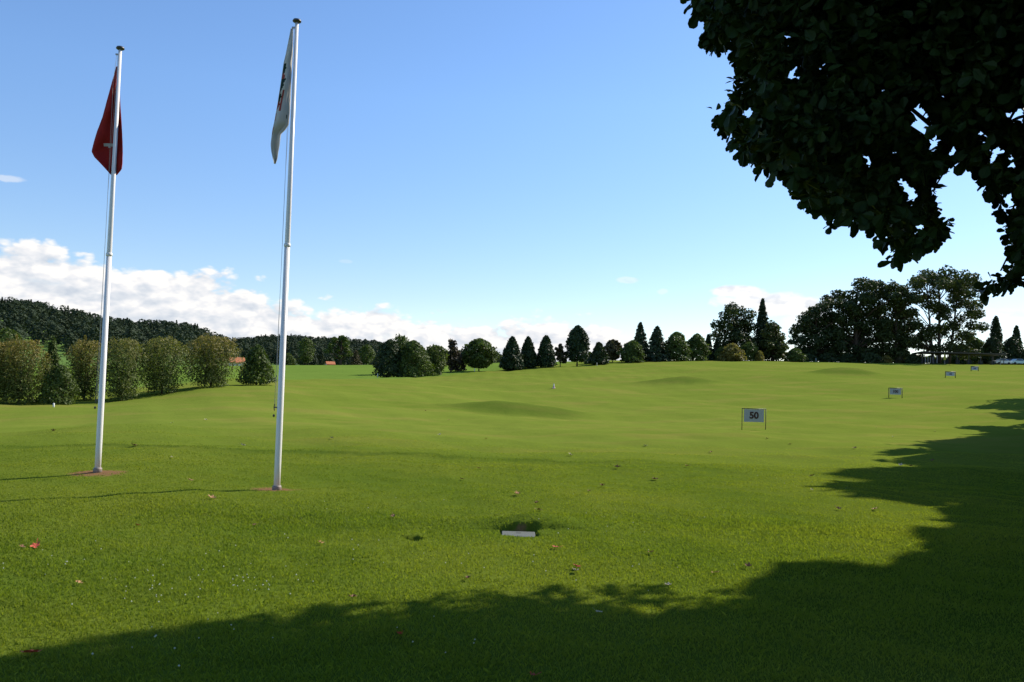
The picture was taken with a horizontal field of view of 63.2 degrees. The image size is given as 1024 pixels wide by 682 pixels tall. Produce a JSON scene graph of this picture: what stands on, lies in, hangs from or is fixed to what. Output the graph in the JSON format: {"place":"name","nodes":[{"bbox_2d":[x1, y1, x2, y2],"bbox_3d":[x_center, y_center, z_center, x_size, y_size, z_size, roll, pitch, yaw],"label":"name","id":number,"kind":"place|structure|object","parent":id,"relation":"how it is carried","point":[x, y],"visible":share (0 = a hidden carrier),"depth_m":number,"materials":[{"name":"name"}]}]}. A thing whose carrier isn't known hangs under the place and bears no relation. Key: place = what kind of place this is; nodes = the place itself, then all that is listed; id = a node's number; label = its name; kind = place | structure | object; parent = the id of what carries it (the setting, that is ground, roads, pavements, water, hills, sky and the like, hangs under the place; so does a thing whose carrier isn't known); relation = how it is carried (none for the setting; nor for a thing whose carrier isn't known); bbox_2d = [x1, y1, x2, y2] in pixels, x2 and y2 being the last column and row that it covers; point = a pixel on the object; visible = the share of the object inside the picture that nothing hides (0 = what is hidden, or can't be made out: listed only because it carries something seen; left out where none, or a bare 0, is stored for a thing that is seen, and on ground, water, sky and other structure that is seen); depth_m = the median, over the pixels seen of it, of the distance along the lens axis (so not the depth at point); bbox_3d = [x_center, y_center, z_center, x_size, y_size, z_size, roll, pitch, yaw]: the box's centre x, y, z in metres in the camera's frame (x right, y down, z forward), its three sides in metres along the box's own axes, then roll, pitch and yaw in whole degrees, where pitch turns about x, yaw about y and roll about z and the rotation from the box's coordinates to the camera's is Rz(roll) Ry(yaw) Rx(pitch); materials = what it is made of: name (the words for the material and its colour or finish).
{"place":"outdoors","nodes":[
{"label":"outdoors","id":0,"kind":"place"},
{"bbox_2d":[1,320,367,366],"bbox_3d":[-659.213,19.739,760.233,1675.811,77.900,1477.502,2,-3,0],"label":"hills","id":1,"kind":"structure","parent":0,"point":[59,352],"depth_m":356.96,"materials":[{"name":"green plant"}]},
{"bbox_2d":[0,297,499,364],"bbox_3d":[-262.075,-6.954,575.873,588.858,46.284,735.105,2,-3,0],"label":"forest","id":2,"kind":"object","parent":1,"relation":"on","point":[68,328],"visible":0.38,"depth_m":445.10,"materials":[{"name":"green plant"}]},
{"bbox_2d":[0,360,1023,681],"bbox_3d":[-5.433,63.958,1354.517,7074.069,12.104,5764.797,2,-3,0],"label":"ground","id":3,"kind":"structure","parent":0,"point":[836,410],"depth_m":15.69,"materials":[{"name":"green plant"}]},
{"bbox_2d":[0,339,20,402],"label":"leafy shrub","id":4,"kind":"object","parent":3,"relation":"on","point":[3,384],"visible":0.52,"depth_m":59.72,"materials":[{"name":"green plant"}]},
{"bbox_2d":[0,328,31,374],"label":"leafy tree","id":5,"kind":"object","parent":3,"relation":"on","point":[5,333],"visible":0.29,"depth_m":83.52,"materials":[{"name":"green plant"}]},
{"bbox_2d":[0,334,53,404],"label":"leafy shrub","id":6,"kind":"object","parent":3,"relation":"on","point":[18,389],"visible":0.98,"depth_m":59.75,"materials":[{"name":"green plant"}]},
{"bbox_2d":[20,649,40,652],"bbox_3d":[-2.765,1.767,4.745,0.083,0.021,0.174,-23,-27,37],"label":"fallen leaf","id":7,"kind":"object","parent":3,"relation":"on","point":[31,650],"visible":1,"depth_m":4.75,"materials":[{"name":"brown plant"}]},
{"bbox_2d":[30,539,39,547],"bbox_3d":[-4.335,1.844,7.582,0.092,0.020,0.168,-3,16,-24],"label":"fallen leaf","id":8,"kind":"object","parent":3,"relation":"on","point":[34,545],"visible":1,"depth_m":7.57,"materials":[{"name":"plant"}]},
{"bbox_2d":[31,336,64,403],"bbox_3d":[-34.546,2.161,62.384,2.452,5.158,2.858,2,-3,0],"label":"conifer tree","id":9,"kind":"object","parent":3,"relation":"on","point":[53,353],"visible":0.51,"depth_m":62.26,"materials":[{"name":"green plant"}]},
{"bbox_2d":[37,364,81,404],"bbox_3d":[-32.854,3.225,60.403,2.711,3.129,3.137,2,-3,0],"label":"leafy shrub","id":10,"kind":"object","parent":3,"relation":"on","point":[62,375],"visible":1,"depth_m":59.91,"materials":[{"name":"green plant"}]},
{"bbox_2d":[59,335,110,399],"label":"leafy shrub","id":11,"kind":"object","parent":3,"relation":"on","point":[80,362],"visible":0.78,"depth_m":65.27,"materials":[{"name":"green plant"}]},
{"bbox_2d":[93,46,124,472],"bbox_3d":[-6.462,-1.304,13.325,0.155,6.963,0.132,1,-3,21],"label":"flagpole","id":12,"kind":"object","parent":3,"relation":"on","point":[97,468],"visible":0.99,"depth_m":13.27,"materials":[{"name":"white metal"}]},
{"bbox_2d":[92,66,122,174],"bbox_3d":[-6.540,-3.585,13.507,0.542,1.833,0.260,2,-3,-9],"label":"red flag","id":13,"kind":"object","parent":12,"relation":"attached to","point":[102,149],"visible":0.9,"depth_m":13.44,"materials":[{"name":"fabric"}]},
{"bbox_2d":[95,336,151,400],"bbox_3d":[-30.350,2.231,64.889,4.200,5.092,4.580,4,-3,-35],"label":"leafy shrub","id":14,"kind":"object","parent":3,"relation":"on","point":[123,384],"visible":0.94,"depth_m":64.19,"materials":[{"name":"green plant"}]},
{"bbox_2d":[127,336,204,393],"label":"leafy shrub","id":15,"kind":"object","parent":3,"relation":"on","point":[162,376],"visible":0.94,"depth_m":67.11,"materials":[{"name":"green plant"}]},
{"bbox_2d":[172,333,245,386],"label":"leafy shrub","id":16,"kind":"object","parent":3,"relation":"on","point":[211,371],"visible":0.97,"depth_m":70.26,"materials":[{"name":"green plant"}]},
{"bbox_2d":[229,357,244,365],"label":"farmhouse","id":17,"kind":"object","parent":3,"relation":"on","point":[238,359],"visible":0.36,"depth_m":308.67,"materials":[{"name":"white paint"}]},
{"bbox_2d":[235,344,277,384],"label":"conifer shrub","id":18,"kind":"object","parent":3,"relation":"on","point":[257,357],"visible":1,"depth_m":75.22,"materials":[{"name":"green plant"}]},
{"bbox_2d":[272,18,300,489],"bbox_3d":[-3.344,-1.280,12.328,0.155,7.130,0.132,1,-3,21],"label":"flagpole","id":19,"kind":"object","parent":3,"relation":"on","point":[280,406],"visible":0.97,"depth_m":12.27,"materials":[{"name":"white metal"}]},
{"bbox_2d":[271,28,292,163],"bbox_3d":[-3.459,-3.690,12.507,0.296,2.134,0.329,2,-3,0],"label":"white flag","id":20,"kind":"object","parent":19,"relation":"attached to","point":[280,125],"visible":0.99,"depth_m":12.40,"materials":[{"name":"fabric"}]},
{"bbox_2d":[285,353,296,364],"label":"leafy shrub","id":21,"kind":"object","parent":3,"relation":"on","point":[290,359],"visible":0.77,"depth_m":288.91,"materials":[{"name":"green plant"}]},
{"bbox_2d":[297,338,315,364],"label":"leafy tree","id":22,"kind":"object","parent":3,"relation":"on","point":[304,351],"visible":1,"depth_m":294.89,"materials":[{"name":"green plant"}]},
{"bbox_2d":[325,361,335,364],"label":"farmhouse","id":23,"kind":"object","parent":3,"relation":"on","point":[329,363],"visible":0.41,"depth_m":305.26,"materials":[{"name":"white paint"}]},
{"bbox_2d":[322,335,353,364],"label":"leafy tree","id":24,"kind":"object","parent":3,"relation":"on","point":[343,343],"visible":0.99,"depth_m":291.51,"materials":[{"name":"green plant"}]},
{"bbox_2d":[349,350,362,364],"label":"leafy tree","id":25,"kind":"object","parent":3,"relation":"on","point":[354,361],"visible":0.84,"depth_m":308.96,"materials":[{"name":"green plant"}]},
{"bbox_2d":[357,344,375,364],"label":"leafy tree","id":26,"kind":"object","parent":3,"relation":"on","point":[366,350],"visible":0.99,"depth_m":298.82,"materials":[{"name":"green plant"}]},
{"bbox_2d":[371,347,379,364],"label":"leafy tree","id":27,"kind":"object","parent":3,"relation":"on","point":[373,361],"visible":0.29,"depth_m":308.88,"materials":[{"name":"green plant"}]},
{"bbox_2d":[371,339,406,377],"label":"leafy tree","id":28,"kind":"object","parent":3,"relation":"on","point":[388,357],"visible":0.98,"depth_m":128.74,"materials":[{"name":"green plant"}]},
{"bbox_2d":[3,483,784,666],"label":"clover flowers","id":29,"kind":"object","parent":3,"relation":"on","point":[263,584],"visible":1,"depth_m":6.49,"materials":[{"name":"white plant"}]},
{"bbox_2d":[392,334,408,348],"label":"leafy tree","id":30,"kind":"object","parent":3,"relation":"on","point":[400,340],"visible":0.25,"depth_m":139.48,"materials":[{"name":"green plant"}]},
{"bbox_2d":[394,340,438,377],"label":"leafy tree","id":31,"kind":"object","parent":3,"relation":"on","point":[413,353],"visible":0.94,"depth_m":129.74,"materials":[{"name":"green plant"}]},
{"bbox_2d":[426,344,449,374],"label":"leafy tree","id":32,"kind":"object","parent":3,"relation":"on","point":[437,354],"visible":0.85,"depth_m":135.13,"materials":[{"name":"green plant"}]},
{"bbox_2d":[444,339,462,371],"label":"copper tree","id":33,"kind":"object","parent":3,"relation":"on","point":[454,356],"visible":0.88,"depth_m":141.44,"materials":[{"name":"brown plant"}]},
{"bbox_2d":[447,351,467,370],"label":"copper tree","id":34,"kind":"object","parent":3,"relation":"on","point":[457,366],"visible":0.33,"depth_m":145.15,"materials":[{"name":"brown plant"}]},
{"bbox_2d":[459,338,501,370],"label":"leafy tree","id":35,"kind":"object","parent":3,"relation":"on","point":[480,353],"visible":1,"depth_m":143.60,"materials":[{"name":"green plant"}]},
{"bbox_2d":[498,336,523,369],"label":"thuja","id":36,"kind":"object","parent":3,"relation":"on","point":[511,358],"visible":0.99,"depth_m":148.96,"materials":[{"name":"green plant"}]},
{"bbox_2d":[502,531,534,536],"bbox_3d":[0.071,2.140,9.176,0.370,0.032,0.320,2,-3,0],"label":"valve cover","id":37,"kind":"object","parent":3,"relation":"on","point":[521,533],"visible":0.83,"depth_m":9.19,"materials":[{"name":"concrete"}]},
{"bbox_2d":[521,336,537,367],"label":"thuja","id":38,"kind":"object","parent":3,"relation":"on","point":[529,354],"visible":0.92,"depth_m":152.19,"materials":[{"name":"green plant"}]},
{"bbox_2d":[537,335,557,366],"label":"thuja","id":39,"kind":"object","parent":3,"relation":"on","point":[546,355],"visible":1,"depth_m":152.95,"materials":[{"name":"green plant"}]},
{"bbox_2d":[554,343,567,366],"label":"copper tree","id":40,"kind":"object","parent":3,"relation":"on","point":[561,355],"visible":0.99,"depth_m":158.60,"materials":[{"name":"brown plant"}]},
{"bbox_2d":[564,325,589,366],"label":"column tree","id":41,"kind":"object","parent":3,"relation":"on","point":[576,346],"visible":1,"depth_m":158.95,"materials":[{"name":"green plant"}]},
{"bbox_2d":[584,341,609,364],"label":"tree","id":42,"kind":"object","parent":3,"relation":"on","point":[598,355],"visible":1,"depth_m":167.05,"materials":[{"name":"green plant"}]},
{"bbox_2d":[604,339,621,361],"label":"leafy tree","id":43,"kind":"object","parent":3,"relation":"on","point":[612,347],"visible":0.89,"depth_m":175.03,"materials":[{"name":"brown plant"}]},
{"bbox_2d":[616,340,646,362],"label":"leafy tree","id":44,"kind":"object","parent":3,"relation":"on","point":[631,351],"visible":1,"depth_m":172.77,"materials":[{"name":"green plant"}]},
{"bbox_2d":[634,322,655,361],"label":"spruce","id":45,"kind":"object","parent":3,"relation":"on","point":[640,338],"visible":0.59,"depth_m":183.42,"materials":[{"name":"green plant"}]},
{"bbox_2d":[645,325,671,361],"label":"spruce","id":46,"kind":"object","parent":3,"relation":"on","point":[656,349],"visible":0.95,"depth_m":180.98,"materials":[{"name":"green plant"}]},
{"bbox_2d":[665,331,691,360],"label":"leafy tree","id":47,"kind":"object","parent":3,"relation":"on","point":[677,348],"visible":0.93,"depth_m":182.34,"materials":[{"name":"green plant"}]},
{"bbox_2d":[686,333,710,360],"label":"leafy tree","id":48,"kind":"object","parent":3,"relation":"on","point":[698,347],"visible":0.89,"depth_m":186.83,"materials":[{"name":"green plant"}]},
{"bbox_2d":[702,334,714,360],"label":"spruce","id":49,"kind":"object","parent":3,"relation":"on","point":[708,341],"visible":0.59,"depth_m":193.62,"materials":[{"name":"green plant"}]},
{"bbox_2d":[711,339,719,360],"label":"spruce","id":50,"kind":"object","parent":3,"relation":"on","point":[716,346],"visible":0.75,"depth_m":193.85,"materials":[{"name":"green plant"}]},
{"bbox_2d":[714,347,725,360],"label":"leafy shrub","id":51,"kind":"object","parent":3,"relation":"on","point":[718,351],"visible":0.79,"depth_m":191.60,"materials":[{"name":"green plant"}]},
{"bbox_2d":[717,343,746,360],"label":"leafy shrub","id":52,"kind":"object","parent":3,"relation":"on","point":[733,351],"visible":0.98,"depth_m":188.72,"materials":[{"name":"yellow plant"}]},
{"bbox_2d":[710,301,758,350],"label":"oak tree","id":53,"kind":"object","parent":3,"relation":"on","point":[738,331],"visible":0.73,"depth_m":199.28,"materials":[{"name":"green plant"}]},
{"bbox_2d":[741,342,758,360],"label":"leafy shrub","id":54,"kind":"object","parent":3,"relation":"on","point":[750,349],"visible":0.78,"depth_m":191.76,"materials":[{"name":"green plant"}]},
{"bbox_2d":[742,408,765,429],"bbox_3d":[14.773,4.895,50.840,1.477,1.546,0.048,2,-3,2],"label":"distance sign","id":55,"kind":"object","parent":3,"relation":"on","point":[753,415],"visible":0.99,"depth_m":50.84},
{"bbox_2d":[753,351,763,360],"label":"leafy shrub","id":56,"kind":"object","parent":3,"relation":"on","point":[759,356],"visible":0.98,"depth_m":190.56,"materials":[{"name":"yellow plant"}]},
{"bbox_2d":[750,298,769,360],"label":"spruce","id":57,"kind":"object","parent":3,"relation":"on","point":[762,318],"visible":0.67,"depth_m":201.95,"materials":[{"name":"green plant"}]},
{"bbox_2d":[758,320,788,360],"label":"round tree","id":58,"kind":"object","parent":3,"relation":"on","point":[775,346],"visible":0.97,"depth_m":197.40,"materials":[{"name":"green plant"}]},
{"bbox_2d":[784,348,808,361],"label":"leafy shrub","id":59,"kind":"object","parent":3,"relation":"on","point":[794,355],"visible":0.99,"depth_m":194.83,"materials":[{"name":"green plant"}]},
{"bbox_2d":[805,353,818,361],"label":"leafy shrub","id":60,"kind":"object","parent":3,"relation":"on","point":[812,357],"visible":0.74,"depth_m":205.09,"materials":[{"name":"green plant"}]},
{"bbox_2d":[787,298,847,361],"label":"lime tree","id":61,"kind":"object","parent":3,"relation":"on","point":[812,325],"visible":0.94,"depth_m":210.35,"materials":[{"name":"green plant"}]},
{"bbox_2d":[818,352,838,361],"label":"leafy shrub","id":62,"kind":"object","parent":3,"relation":"on","point":[827,357],"visible":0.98,"depth_m":205.94,"materials":[{"name":"green plant"}]},
{"bbox_2d":[838,353,857,361],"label":"leafy shrub","id":63,"kind":"object","parent":3,"relation":"on","point":[846,357],"visible":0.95,"depth_m":206.93,"materials":[{"name":"green plant"}]},
{"bbox_2d":[680,0,1023,305],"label":"chestnut tree","id":64,"kind":"object","parent":3,"relation":"on","point":[811,136],"visible":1,"depth_m":5.30,"materials":[{"name":"green plant"}]},
{"bbox_2d":[820,277,901,361],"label":"lime tree","id":65,"kind":"object","parent":3,"relation":"on","point":[865,325],"visible":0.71,"depth_m":212.54,"materials":[{"name":"green plant"}]},
{"bbox_2d":[811,352,923,362],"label":"hedge","id":66,"kind":"object","parent":3,"relation":"on","point":[920,356],"depth_m":223.12,"materials":[{"name":"green plant"}]},
{"bbox_2d":[857,352,883,362],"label":"leafy shrub","id":67,"kind":"object","parent":3,"relation":"on","point":[870,357],"visible":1,"depth_m":204.91,"materials":[{"name":"green plant"}]},
{"bbox_2d":[881,355,893,362],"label":"leafy shrub","id":68,"kind":"object","parent":3,"relation":"on","point":[887,359],"visible":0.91,"depth_m":206.36,"materials":[{"name":"green plant"}]},
{"bbox_2d":[888,388,902,397],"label":"distance sign","id":69,"kind":"object","parent":3,"relation":"on","point":[895,391],"visible":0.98,"depth_m":88.88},
{"bbox_2d":[868,279,923,359],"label":"lime tree","id":70,"kind":"object","parent":3,"relation":"on","point":[900,313],"visible":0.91,"depth_m":211.85,"materials":[{"name":"green plant"}]},
{"bbox_2d":[893,356,904,362],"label":"leafy shrub","id":71,"kind":"object","parent":3,"relation":"on","point":[899,359],"visible":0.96,"depth_m":207.54,"materials":[{"name":"green plant"}]},
{"bbox_2d":[903,353,921,363],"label":"leafy shrub","id":72,"kind":"object","parent":3,"relation":"on","point":[912,358],"visible":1,"depth_m":205.28,"materials":[{"name":"green plant"}]},
{"bbox_2d":[899,264,990,363],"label":"ash tree","id":73,"kind":"object","parent":3,"relation":"on","point":[957,287],"visible":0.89,"depth_m":212.20,"materials":[{"name":"green plant"}]},
{"bbox_2d":[945,371,955,377],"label":"distance sign","id":74,"kind":"object","parent":3,"relation":"on","point":[948,373],"visible":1,"depth_m":120.98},
{"bbox_2d":[914,351,1005,364],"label":"range shelter","id":75,"kind":"object","parent":3,"relation":"on","point":[980,362],"visible":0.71,"depth_m":206.00,"materials":[{"name":"wood"}]},
{"bbox_2d":[925,355,994,363],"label":"hedge","id":76,"kind":"object","parent":3,"relation":"on","point":[952,362],"visible":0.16,"depth_m":224.94,"materials":[{"name":"green plant"}]},
{"bbox_2d":[951,346,971,363],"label":"leafy tree","id":77,"kind":"object","parent":3,"relation":"on","point":[952,356],"visible":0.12,"depth_m":225.01,"materials":[{"name":"green plant"}]},
{"bbox_2d":[956,337,989,363],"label":"leafy tree","id":78,"kind":"object","parent":3,"relation":"on","point":[976,343],"visible":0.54,"depth_m":220.68,"materials":[{"name":"green plant"}]},
{"bbox_2d":[971,366,978,370],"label":"distance sign","id":79,"kind":"object","parent":3,"relation":"on","point":[975,367],"visible":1,"depth_m":167.04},
{"bbox_2d":[980,336,1005,364],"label":"leafy tree","id":80,"kind":"object","parent":3,"relation":"on","point":[994,345],"visible":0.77,"depth_m":219.08,"materials":[{"name":"green plant"}]},
{"bbox_2d":[989,316,1002,343],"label":"cypress","id":81,"kind":"object","parent":3,"relation":"on","point":[996,329],"visible":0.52,"depth_m":225.97,"materials":[{"name":"green plant"}]},
{"bbox_2d":[995,359,1011,364],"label":"parked car","id":82,"kind":"object","parent":3,"relation":"on","point":[1006,361],"visible":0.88,"depth_m":206.44,"materials":[{"name":"paint"}]},
{"bbox_2d":[1003,336,1023,364],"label":"leafy tree","id":83,"kind":"object","parent":3,"relation":"on","point":[1011,344],"visible":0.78,"depth_m":224.60,"materials":[{"name":"green plant"}]},
{"bbox_2d":[1012,325,1020,353],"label":"cypress","id":84,"kind":"object","parent":3,"relation":"on","point":[1016,331],"visible":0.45,"depth_m":228.05,"materials":[{"name":"green plant"}]},
{"bbox_2d":[1010,359,1023,364],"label":"parked car","id":85,"kind":"object","parent":3,"relation":"on","point":[1018,361],"visible":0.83,"depth_m":207.42,"materials":[{"name":"paint"}]},
{"bbox_2d":[0,0,1023,362],"label":"sky","id":86,"kind":"structure","parent":0,"point":[493,171],"materials":[{"name":"blue"}]}
]}

